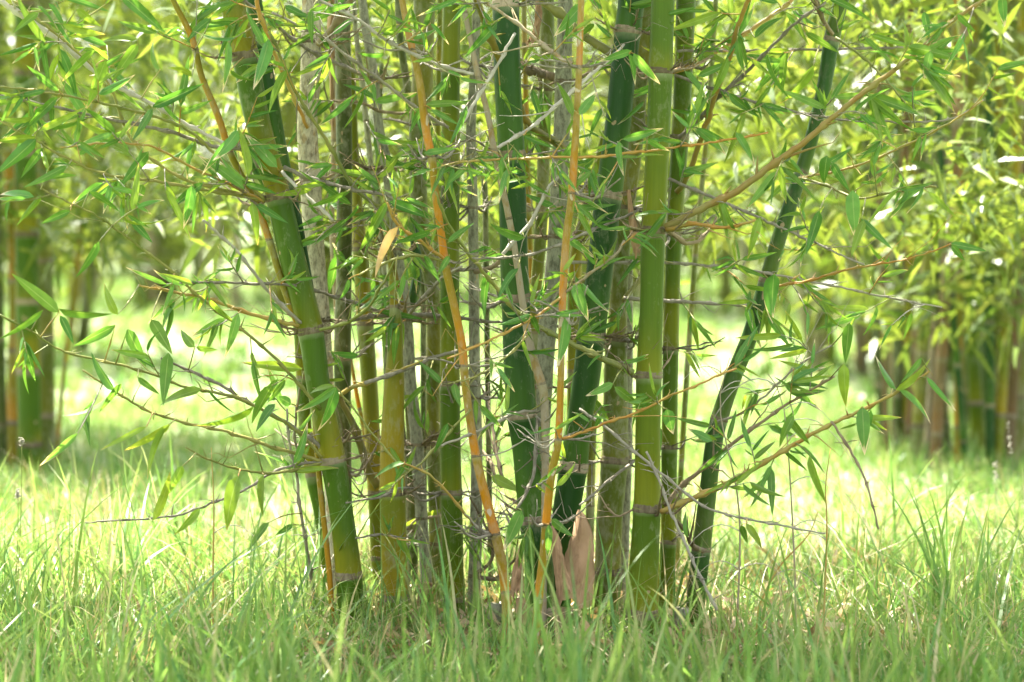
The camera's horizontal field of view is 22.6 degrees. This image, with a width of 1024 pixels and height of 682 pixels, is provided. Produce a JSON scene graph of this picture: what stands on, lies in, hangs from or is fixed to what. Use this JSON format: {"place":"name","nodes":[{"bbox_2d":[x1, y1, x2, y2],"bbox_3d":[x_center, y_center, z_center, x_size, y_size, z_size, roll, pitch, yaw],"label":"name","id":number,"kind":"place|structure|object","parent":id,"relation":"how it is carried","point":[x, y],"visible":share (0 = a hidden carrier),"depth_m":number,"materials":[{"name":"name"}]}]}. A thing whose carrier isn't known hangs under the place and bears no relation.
{"place":"outdoors","nodes":[
{"label":"outdoors","id":0,"kind":"place"},
{"bbox_2d":[4,269,953,412],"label":"grass","id":1,"kind":"structure","parent":0,"point":[230,365],"depth_m":19.61,"materials":[{"name":"green plant"}]},
{"bbox_2d":[9,1,976,227],"label":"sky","id":2,"kind":"structure","parent":0,"point":[12,41],"materials":[{"name":"white"}]},
{"bbox_2d":[0,228,1023,681],"bbox_3d":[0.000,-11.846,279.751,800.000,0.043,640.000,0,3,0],"label":"ground","id":3,"kind":"structure","parent":0,"point":[256,348],"depth_m":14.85,"materials":[{"name":"green plant"}]},
{"bbox_2d":[0,125,7,469],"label":"bamboo cane","id":4,"kind":"object","parent":3,"relation":"on","point":[3,428],"visible":0.83,"depth_m":10.10,"materials":[{"name":"green plant"}]},
{"bbox_2d":[2,147,17,470],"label":"bamboo cane","id":5,"kind":"object","parent":3,"relation":"on","point":[11,404],"visible":0.4,"depth_m":10.29,"materials":[{"name":"green plant"}]},
{"bbox_2d":[14,488,20,605],"bbox_3d":[-1.186,0.528,6.129,0.026,0.354,0.016,-1,3,-23],"label":"grass stalk","id":6,"kind":"object","parent":3,"relation":"on","point":[17,494],"depth_m":6.13,"materials":[{"name":"plant"}]},
{"bbox_2d":[17,437,24,581],"bbox_3d":[-1.198,0.467,6.228,0.031,0.467,0.019,0,3,0],"label":"grass stalk","id":7,"kind":"object","parent":3,"relation":"on","point":[21,441],"depth_m":6.22,"materials":[{"name":"plant"}]},
{"bbox_2d":[13,0,42,476],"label":"bamboo cane","id":8,"kind":"object","parent":3,"relation":"on","point":[29,430],"visible":0.69,"depth_m":9.96,"materials":[{"name":"green plant"}]},
{"bbox_2d":[0,0,234,320],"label":"bamboo foliage","id":9,"kind":"object","parent":8,"relation":"attached to","point":[45,231],"visible":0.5,"depth_m":10.07,"materials":[{"name":"green plant"}]},
{"bbox_2d":[36,0,55,461],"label":"bamboo cane","id":10,"kind":"object","parent":3,"relation":"on","point":[47,364],"visible":0.37,"depth_m":10.57,"materials":[{"name":"green plant"}]},
{"bbox_2d":[54,172,83,464],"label":"bamboo cane","id":11,"kind":"object","parent":3,"relation":"on","point":[61,396],"visible":0.69,"depth_m":10.20,"materials":[{"name":"green plant"}]},
{"bbox_2d":[0,0,220,356],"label":"bamboo clump","id":12,"kind":"object","parent":3,"relation":"on","point":[83,329],"visible":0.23,"depth_m":18.74,"materials":[{"name":"green plant"}]},
{"bbox_2d":[3,0,286,299],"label":"bamboo clump","id":13,"kind":"object","parent":3,"relation":"on","point":[171,250],"visible":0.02,"depth_m":32.79,"materials":[{"name":"green plant"}]},
{"bbox_2d":[0,0,334,629],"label":"bamboo cane","id":14,"kind":"object","parent":3,"relation":"on","point":[201,22],"visible":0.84,"depth_m":5.82,"materials":[{"name":"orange plant"}]},
{"bbox_2d":[0,0,445,638],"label":"bamboo cane","id":15,"kind":"object","parent":3,"relation":"on","point":[308,328],"visible":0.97,"depth_m":5.69,"materials":[{"name":"green plant"}]},
{"bbox_2d":[52,0,400,310],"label":"bamboo clump","id":16,"kind":"object","parent":3,"relation":"on","point":[159,254],"visible":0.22,"depth_m":28.72,"materials":[{"name":"plant"}]},
{"bbox_2d":[211,448,271,643],"bbox_3d":[-0.610,0.475,5.787,0.140,0.471,0.005,0,3,-7],"label":"grass stalk","id":17,"kind":"object","parent":3,"relation":"on","point":[212,616],"visible":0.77,"depth_m":5.78,"materials":[{"name":"green plant"}]},
{"bbox_2d":[227,0,313,287],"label":"bamboo cane","id":18,"kind":"object","parent":3,"relation":"on","point":[269,80],"visible":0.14,"depth_m":6.08,"materials":[{"name":"green plant"}]},
{"bbox_2d":[242,327,335,610],"bbox_3d":[-0.519,0.322,5.920,0.237,0.812,0.840,0,3,0],"label":"bamboo cane","id":19,"kind":"object","parent":3,"relation":"on","point":[304,417],"visible":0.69,"depth_m":6.02,"materials":[{"name":"green plant"}]},
{"bbox_2d":[126,0,469,296],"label":"bamboo clump","id":20,"kind":"object","parent":3,"relation":"on","point":[269,278],"visible":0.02,"depth_m":33.89,"materials":[{"name":"plant"}]},
{"bbox_2d":[126,0,502,581],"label":"bamboo cane","id":21,"kind":"object","parent":3,"relation":"on","point":[417,443],"visible":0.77,"depth_m":6.07,"materials":[{"name":"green plant"}]},
{"bbox_2d":[242,0,401,614],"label":"bamboo cane","id":22,"kind":"object","parent":3,"relation":"on","point":[307,140],"visible":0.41,"depth_m":6.17,"materials":[{"name":"green plant"}]},
{"bbox_2d":[327,0,360,318],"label":"bamboo cane","id":23,"kind":"object","parent":3,"relation":"on","point":[331,277],"visible":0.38,"depth_m":6.57,"materials":[{"name":"plant"}]},
{"bbox_2d":[274,0,422,531],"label":"bamboo cane","id":24,"kind":"object","parent":3,"relation":"on","point":[343,356],"visible":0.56,"depth_m":6.27,"materials":[{"name":"green plant"}]},
{"bbox_2d":[351,359,364,443],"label":"bamboo cane","id":25,"kind":"object","parent":3,"relation":"on","point":[358,403],"visible":0.33,"depth_m":6.56,"materials":[{"name":"green plant"}]},
{"bbox_2d":[236,0,495,608],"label":"bamboo cane","id":26,"kind":"object","parent":3,"relation":"on","point":[433,338],"visible":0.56,"depth_m":6.30,"materials":[{"name":"green plant"}]},
{"bbox_2d":[319,63,417,381],"bbox_3d":[-0.330,-0.002,6.331,0.270,1.410,0.767,0,3,0],"label":"bamboo cane","id":27,"kind":"object","parent":3,"relation":"on","point":[388,158],"visible":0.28,"depth_m":6.42,"materials":[{"name":"green plant"}]},
{"bbox_2d":[315,63,439,590],"bbox_3d":[-0.353,0.011,6.264,0.380,1.392,0.675,0,3,0],"label":"bamboo cane","id":28,"kind":"object","parent":3,"relation":"on","point":[370,400],"visible":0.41,"depth_m":6.39,"materials":[{"name":"green plant"}]},
{"bbox_2d":[346,0,409,580],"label":"bamboo cane","id":29,"kind":"object","parent":3,"relation":"on","point":[382,140],"visible":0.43,"depth_m":6.47,"materials":[{"name":"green plant"}]},
{"bbox_2d":[350,217,447,631],"bbox_3d":[-0.267,0.215,5.992,0.347,1.009,0.193,2,3,38],"label":"bamboo cane","id":30,"kind":"object","parent":3,"relation":"on","point":[392,429],"visible":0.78,"depth_m":6.05,"materials":[{"name":"green plant"}]},
{"bbox_2d":[203,0,604,306],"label":"bamboo clump","id":31,"kind":"object","parent":3,"relation":"on","point":[395,106],"visible":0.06,"depth_m":29.75,"materials":[{"name":"green plant"}]},
{"bbox_2d":[271,0,545,616],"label":"bamboo cane","id":32,"kind":"object","parent":3,"relation":"on","point":[448,87],"visible":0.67,"depth_m":6.12,"materials":[{"name":"green plant"}]},
{"bbox_2d":[404,390,417,592],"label":"bamboo cane","id":33,"kind":"object","parent":3,"relation":"on","point":[414,558],"visible":0.36,"depth_m":6.52,"materials":[{"name":"plant"}]},
{"bbox_2d":[384,0,442,525],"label":"bamboo cane","id":34,"kind":"object","parent":3,"relation":"on","point":[437,95],"visible":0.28,"depth_m":6.57,"materials":[{"name":"green plant"}]},
{"bbox_2d":[287,0,557,633],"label":"bamboo cane","id":35,"kind":"object","parent":3,"relation":"on","point":[493,533],"visible":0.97,"depth_m":5.68,"materials":[{"name":"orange plant"}]},
{"bbox_2d":[417,581,432,619],"bbox_3d":[-0.213,0.647,6.178,0.043,0.132,0.037,0,3,0],"label":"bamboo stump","id":36,"kind":"object","parent":3,"relation":"on","point":[427,589],"visible":0.15,"depth_m":6.16,"materials":[{"name":"plant"}]},
{"bbox_2d":[395,0,460,497],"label":"bamboo cane","id":37,"kind":"object","parent":3,"relation":"on","point":[407,89],"visible":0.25,"depth_m":6.52,"materials":[{"name":"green plant"}]},
{"bbox_2d":[396,0,542,610],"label":"bamboo cane","id":38,"kind":"object","parent":3,"relation":"on","point":[472,208],"visible":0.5,"depth_m":6.18,"materials":[{"name":"green plant"}]},
{"bbox_2d":[393,0,557,635],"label":"bamboo cane","id":39,"kind":"object","parent":3,"relation":"on","point":[465,113],"visible":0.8,"depth_m":5.79,"materials":[{"name":"plant"}]},
{"bbox_2d":[481,179,493,589],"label":"bamboo cane","id":40,"kind":"object","parent":3,"relation":"on","point":[487,314],"visible":0.41,"depth_m":6.50,"materials":[{"name":"plant"}]},
{"bbox_2d":[486,602,501,629],"bbox_3d":[-0.045,0.669,6.037,0.046,0.103,0.040,0,3,0],"label":"bamboo stump","id":41,"kind":"object","parent":3,"relation":"on","point":[495,606],"visible":0.37,"depth_m":6.02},
{"bbox_2d":[3,0,1017,274],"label":"woodland","id":42,"kind":"object","parent":3,"relation":"on","point":[119,270],"depth_m":48.73,"materials":[{"name":"green plant"}]},
{"bbox_2d":[0,420,1023,681],"bbox_3d":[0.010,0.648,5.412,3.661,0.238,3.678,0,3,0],"label":"grass","id":43,"kind":"structure","parent":3,"relation":"on","point":[427,673],"depth_m":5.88,"materials":[{"name":"green plant"}]},
{"bbox_2d":[432,0,594,633],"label":"bamboo cane","id":44,"kind":"object","parent":3,"relation":"on","point":[520,403],"visible":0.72,"depth_m":5.88,"materials":[{"name":"green plant"}]},
{"bbox_2d":[356,0,675,293],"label":"bamboo clump","id":45,"kind":"object","parent":3,"relation":"on","point":[488,88],"visible":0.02,"depth_m":35.55,"materials":[{"name":"green plant"}]},
{"bbox_2d":[418,0,625,549],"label":"bamboo cane","id":46,"kind":"object","parent":3,"relation":"on","point":[562,118],"visible":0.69,"depth_m":6.11,"materials":[{"name":"green plant"}]},
{"bbox_2d":[521,0,537,293],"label":"bamboo cane","id":47,"kind":"object","parent":3,"relation":"on","point":[526,104],"visible":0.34,"depth_m":6.58,"materials":[{"name":"green plant"}]},
{"bbox_2d":[464,0,605,397],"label":"bamboo cane","id":48,"kind":"object","parent":3,"relation":"on","point":[543,30],"visible":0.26,"depth_m":6.32,"materials":[{"name":"plant"}]},
{"bbox_2d":[552,606,570,638],"bbox_3d":[0.111,0.668,5.840,0.048,0.123,0.042,0,3,0],"label":"bamboo stump","id":49,"kind":"object","parent":3,"relation":"on","point":[563,609],"visible":0.09,"depth_m":5.82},
{"bbox_2d":[526,130,617,414],"bbox_3d":[0.137,0.097,6.170,0.226,1.226,0.518,0,3,0],"label":"bamboo cane","id":50,"kind":"object","parent":3,"relation":"on","point":[571,351],"visible":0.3,"depth_m":6.38,"materials":[{"name":"green plant"}]},
{"bbox_2d":[389,0,770,303],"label":"bamboo clump","id":51,"kind":"object","parent":3,"relation":"on","point":[636,292],"visible":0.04,"depth_m":30.75,"materials":[{"name":"plant"}]},
{"bbox_2d":[408,0,767,654],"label":"bamboo cane","id":52,"kind":"object","parent":3,"relation":"on","point":[562,314],"visible":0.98,"depth_m":5.58,"materials":[{"name":"plant"}]},
{"bbox_2d":[585,395,609,611],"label":"bamboo cane","id":53,"kind":"object","parent":3,"relation":"on","point":[590,512],"visible":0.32,"depth_m":6.41,"materials":[{"name":"green plant"}]},
{"bbox_2d":[619,259,632,609],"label":"bamboo cane","id":54,"kind":"object","parent":3,"relation":"on","point":[626,524],"visible":0.38,"depth_m":6.26,"materials":[{"name":"green plant"}]},
{"bbox_2d":[490,0,825,607],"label":"bamboo cane","id":55,"kind":"object","parent":3,"relation":"on","point":[627,27],"visible":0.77,"depth_m":5.96,"materials":[{"name":"green plant"}]},
{"bbox_2d":[657,563,658,618],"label":"bamboo cane","id":56,"kind":"object","parent":3,"relation":"on","point":[658,587],"visible":0.1,"depth_m":6.01,"materials":[{"name":"green plant"}]},
{"bbox_2d":[673,606,688,633],"bbox_3d":[0.396,0.674,6.037,0.046,0.093,0.040,0,3,0],"label":"bamboo stump","id":57,"kind":"object","parent":3,"relation":"on","point":[682,609],"visible":0.27,"depth_m":6.02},
{"bbox_2d":[427,0,941,618],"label":"bamboo cane","id":58,"kind":"object","parent":3,"relation":"on","point":[615,464],"visible":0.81,"depth_m":6.09,"materials":[{"name":"green plant"}]},
{"bbox_2d":[519,0,849,316],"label":"bamboo clump","id":59,"kind":"object","parent":3,"relation":"on","point":[602,81],"visible":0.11,"depth_m":26.73,"materials":[{"name":"plant"}]},
{"bbox_2d":[675,0,717,588],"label":"bamboo cane","id":60,"kind":"object","parent":3,"relation":"on","point":[681,460],"visible":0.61,"depth_m":6.70,"materials":[{"name":"green plant"}]},
{"bbox_2d":[667,358,805,654],"bbox_3d":[0.508,0.374,5.782,0.316,0.673,0.023,0,3,0],"label":"dry reed","id":61,"kind":"object","parent":3,"relation":"on","point":[738,568],"visible":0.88,"depth_m":5.78,"materials":[{"name":"plant"}]},
{"bbox_2d":[492,0,1006,644],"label":"bamboo cane","id":62,"kind":"object","parent":3,"relation":"on","point":[648,510],"visible":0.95,"depth_m":5.79,"materials":[{"name":"green plant"}]},
{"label":"crown foliage","id":63,"kind":"object","parent":62,"relation":"attached to","visible":0},
{"bbox_2d":[102,0,1023,306],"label":"bamboo foliage","id":64,"kind":"object","parent":63,"relation":"hanging from","point":[934,216],"visible":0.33,"depth_m":7.52,"materials":[{"name":"green plant"}]},
{"bbox_2d":[706,374,867,623],"bbox_3d":[0.620,0.403,5.784,0.372,0.660,0.023,0,3,0],"label":"dry reed","id":65,"kind":"object","parent":3,"relation":"on","point":[774,383],"visible":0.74,"depth_m":5.77,"materials":[{"name":"plant"}]},
{"bbox_2d":[755,511,831,645],"bbox_3d":[0.642,0.547,5.784,0.190,0.327,0.017,0,3,-5],"label":"dry reed","id":66,"kind":"object","parent":3,"relation":"on","point":[773,576],"visible":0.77,"depth_m":5.78,"materials":[{"name":"beige plant"}]},
{"bbox_2d":[604,0,983,623],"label":"bamboo cane","id":67,"kind":"object","parent":3,"relation":"on","point":[684,81],"visible":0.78,"depth_m":5.97,"materials":[{"name":"green plant"}]},
{"bbox_2d":[758,448,830,646],"bbox_3d":[0.638,0.475,5.786,0.162,0.471,0.005,0,3,7],"label":"dry reed","id":68,"kind":"object","parent":3,"relation":"on","point":[824,599],"visible":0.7,"depth_m":5.78,"materials":[{"name":"plant"}]},
{"bbox_2d":[593,0,1003,374],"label":"bamboo clump","id":69,"kind":"object","parent":3,"relation":"on","point":[861,341],"visible":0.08,"depth_m":16.69,"materials":[{"name":"plant"}]},
{"bbox_2d":[644,1,976,302],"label":"bamboo clump","id":70,"kind":"object","parent":3,"relation":"on","point":[746,265],"visible":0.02,"depth_m":30.73,"materials":[{"name":"plant"}]},
{"bbox_2d":[676,0,1023,639],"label":"bamboo cane","id":71,"kind":"object","parent":3,"relation":"on","point":[704,516],"visible":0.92,"depth_m":5.93,"materials":[{"name":"green plant"}]},
{"bbox_2d":[709,0,1019,390],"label":"bamboo clump","id":72,"kind":"object","parent":3,"relation":"on","point":[811,266],"visible":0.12,"depth_m":14.86,"materials":[{"name":"plant"}]},
{"bbox_2d":[855,0,883,443],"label":"bamboo cane","id":73,"kind":"object","parent":3,"relation":"on","point":[877,353],"visible":0.25,"depth_m":11.14,"materials":[{"name":"green plant"}]},
{"bbox_2d":[874,13,889,461],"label":"bamboo cane","id":74,"kind":"object","parent":3,"relation":"on","point":[885,388],"visible":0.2,"depth_m":10.39,"materials":[{"name":"green plant"}]},
{"bbox_2d":[889,0,902,452],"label":"bamboo cane","id":75,"kind":"object","parent":3,"relation":"on","point":[897,382],"visible":0.36,"depth_m":10.91,"materials":[{"name":"green plant"}]},
{"bbox_2d":[890,0,914,441],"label":"bamboo cane","id":76,"kind":"object","parent":3,"relation":"on","point":[905,150],"visible":0.07,"depth_m":11.24,"materials":[{"name":"green plant"}]},
{"bbox_2d":[903,18,919,448],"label":"bamboo cane","id":77,"kind":"object","parent":3,"relation":"on","point":[907,305],"visible":0.32,"depth_m":10.90,"materials":[{"name":"green plant"}]},
{"bbox_2d":[904,191,925,449],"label":"bamboo cane","id":78,"kind":"object","parent":3,"relation":"on","point":[909,411],"visible":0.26,"depth_m":10.88,"materials":[{"name":"plant"}]},
{"bbox_2d":[912,11,928,338],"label":"bamboo cane","id":79,"kind":"object","parent":3,"relation":"on","point":[921,179],"visible":0.15,"depth_m":11.29,"materials":[{"name":"green plant"}]},
{"bbox_2d":[925,176,931,355],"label":"bamboo cane","id":80,"kind":"object","parent":3,"relation":"on","point":[930,325],"visible":0.02,"depth_m":11.42,"materials":[{"name":"plant"}]},
{"bbox_2d":[910,1,947,462],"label":"bamboo cane","id":81,"kind":"object","parent":3,"relation":"on","point":[918,415],"visible":0.39,"depth_m":10.41,"materials":[{"name":"green plant"}]},
{"bbox_2d":[915,7,950,461],"bbox_3d":[1.642,-1.732,10.387,0.332,4.502,0.042,0,3,-8],"label":"bamboo cane","id":82,"kind":"object","parent":3,"relation":"on","point":[946,422],"visible":0.21,"depth_m":10.46,"materials":[{"name":"green plant"}]},
{"bbox_2d":[923,34,952,460],"bbox_3d":[1.823,-1.736,10.461,0.269,4.501,0.041,0,3,-9],"label":"bamboo cane","id":83,"kind":"object","parent":3,"relation":"on","point":[930,395],"visible":0.28,"depth_m":10.52,"materials":[{"name":"plant"}]},
{"bbox_2d":[925,46,950,411],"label":"bamboo cane","id":84,"kind":"object","parent":3,"relation":"on","point":[932,289],"visible":0.02,"depth_m":12.09,"materials":[{"name":"green plant"}]},
{"bbox_2d":[927,5,969,465],"bbox_3d":[1.630,-1.722,10.166,0.414,4.502,0.043,0,3,5],"label":"bamboo cane","id":85,"kind":"object","parent":3,"relation":"on","point":[958,380],"visible":0.45,"depth_m":10.22,"materials":[{"name":"green plant"}]},
{"bbox_2d":[946,371,950,434],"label":"bamboo cane","id":86,"kind":"object","parent":3,"relation":"on","point":[948,406],"visible":0.01,"depth_m":11.99,"materials":[{"name":"brown plant"}]},
{"bbox_2d":[929,0,971,468],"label":"bamboo cane","id":87,"kind":"object","parent":3,"relation":"on","point":[936,434],"visible":0.52,"depth_m":10.11,"materials":[{"name":"green plant"}]},
{"bbox_2d":[952,0,962,461],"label":"bamboo cane","id":88,"kind":"object","parent":3,"relation":"on","point":[959,296],"visible":0.35,"depth_m":10.37,"materials":[{"name":"green plant"}]},
{"bbox_2d":[949,1,984,449],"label":"bamboo cane","id":89,"kind":"object","parent":3,"relation":"on","point":[976,403],"visible":0.28,"depth_m":11.09,"materials":[{"name":"green plant"}]},
{"bbox_2d":[964,354,969,429],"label":"bamboo cane","id":90,"kind":"object","parent":3,"relation":"on","point":[966,404],"visible":0.06,"depth_m":11.69,"materials":[{"name":"plant"}]},
{"bbox_2d":[963,0,977,392],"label":"bamboo cane","id":91,"kind":"object","parent":3,"relation":"on","point":[973,70],"visible":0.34,"depth_m":11.35,"materials":[{"name":"green plant"}]},
{"bbox_2d":[980,79,996,425],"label":"bamboo cane","id":92,"kind":"object","parent":3,"relation":"on","point":[982,348],"visible":0.06,"depth_m":11.80,"materials":[{"name":"green plant"}]},
{"bbox_2d":[984,1,994,467],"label":"bamboo cane","id":93,"kind":"object","parent":3,"relation":"on","point":[989,410],"visible":0.56,"depth_m":10.26,"materials":[{"name":"green plant"}]},
{"bbox_2d":[992,461,998,553],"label":"grass stalk","id":94,"kind":"object","parent":3,"relation":"on","point":[996,474],"depth_m":7.53,"materials":[{"name":"plant"}]},
{"bbox_2d":[995,320,1000,399],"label":"bamboo cane","id":95,"kind":"object","parent":3,"relation":"on","point":[996,371],"visible":0.02,"depth_m":11.68,"materials":[{"name":"plant"}]},
{"bbox_2d":[992,13,1007,270],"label":"bamboo cane","id":96,"kind":"object","parent":3,"relation":"on","point":[1001,152],"visible":0.06,"depth_m":11.18,"materials":[{"name":"green plant"}]},
{"bbox_2d":[995,0,1023,465],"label":"bamboo cane","id":97,"kind":"object","parent":3,"relation":"on","point":[1001,399],"visible":0.5,"depth_m":10.29,"materials":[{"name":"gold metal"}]},
{"bbox_2d":[1006,422,1015,520],"bbox_3d":[1.487,0.438,7.630,0.034,0.397,0.015,-1,3,-12],"label":"grass stalk","id":98,"kind":"object","parent":3,"relation":"on","point":[1012,465],"depth_m":7.62,"materials":[{"name":"plant"}]},
{"bbox_2d":[1004,125,1023,462],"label":"bamboo cane","id":99,"kind":"object","parent":3,"relation":"on","point":[1012,397],"visible":0.47,"depth_m":10.42,"materials":[{"name":"plant"}]},
{"bbox_2d":[1014,121,1023,461],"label":"bamboo cane","id":100,"kind":"object","parent":3,"relation":"on","point":[1019,437],"visible":0.13,"depth_m":10.57,"materials":[{"name":"green plant"}]},
{"bbox_2d":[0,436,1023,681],"bbox_3d":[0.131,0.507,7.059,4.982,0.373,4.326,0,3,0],"label":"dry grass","id":101,"kind":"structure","parent":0,"point":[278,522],"depth_m":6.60,"materials":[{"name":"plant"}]},
{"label":"crown foliage","id":102,"kind":"object","parent":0,"visible":0},
{"bbox_2d":[670,0,1023,390],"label":"bamboo foliage","id":103,"kind":"object","parent":102,"relation":"attached to","point":[981,295],"visible":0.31,"depth_m":9.97,"materials":[{"name":"green plant"}]}
]}

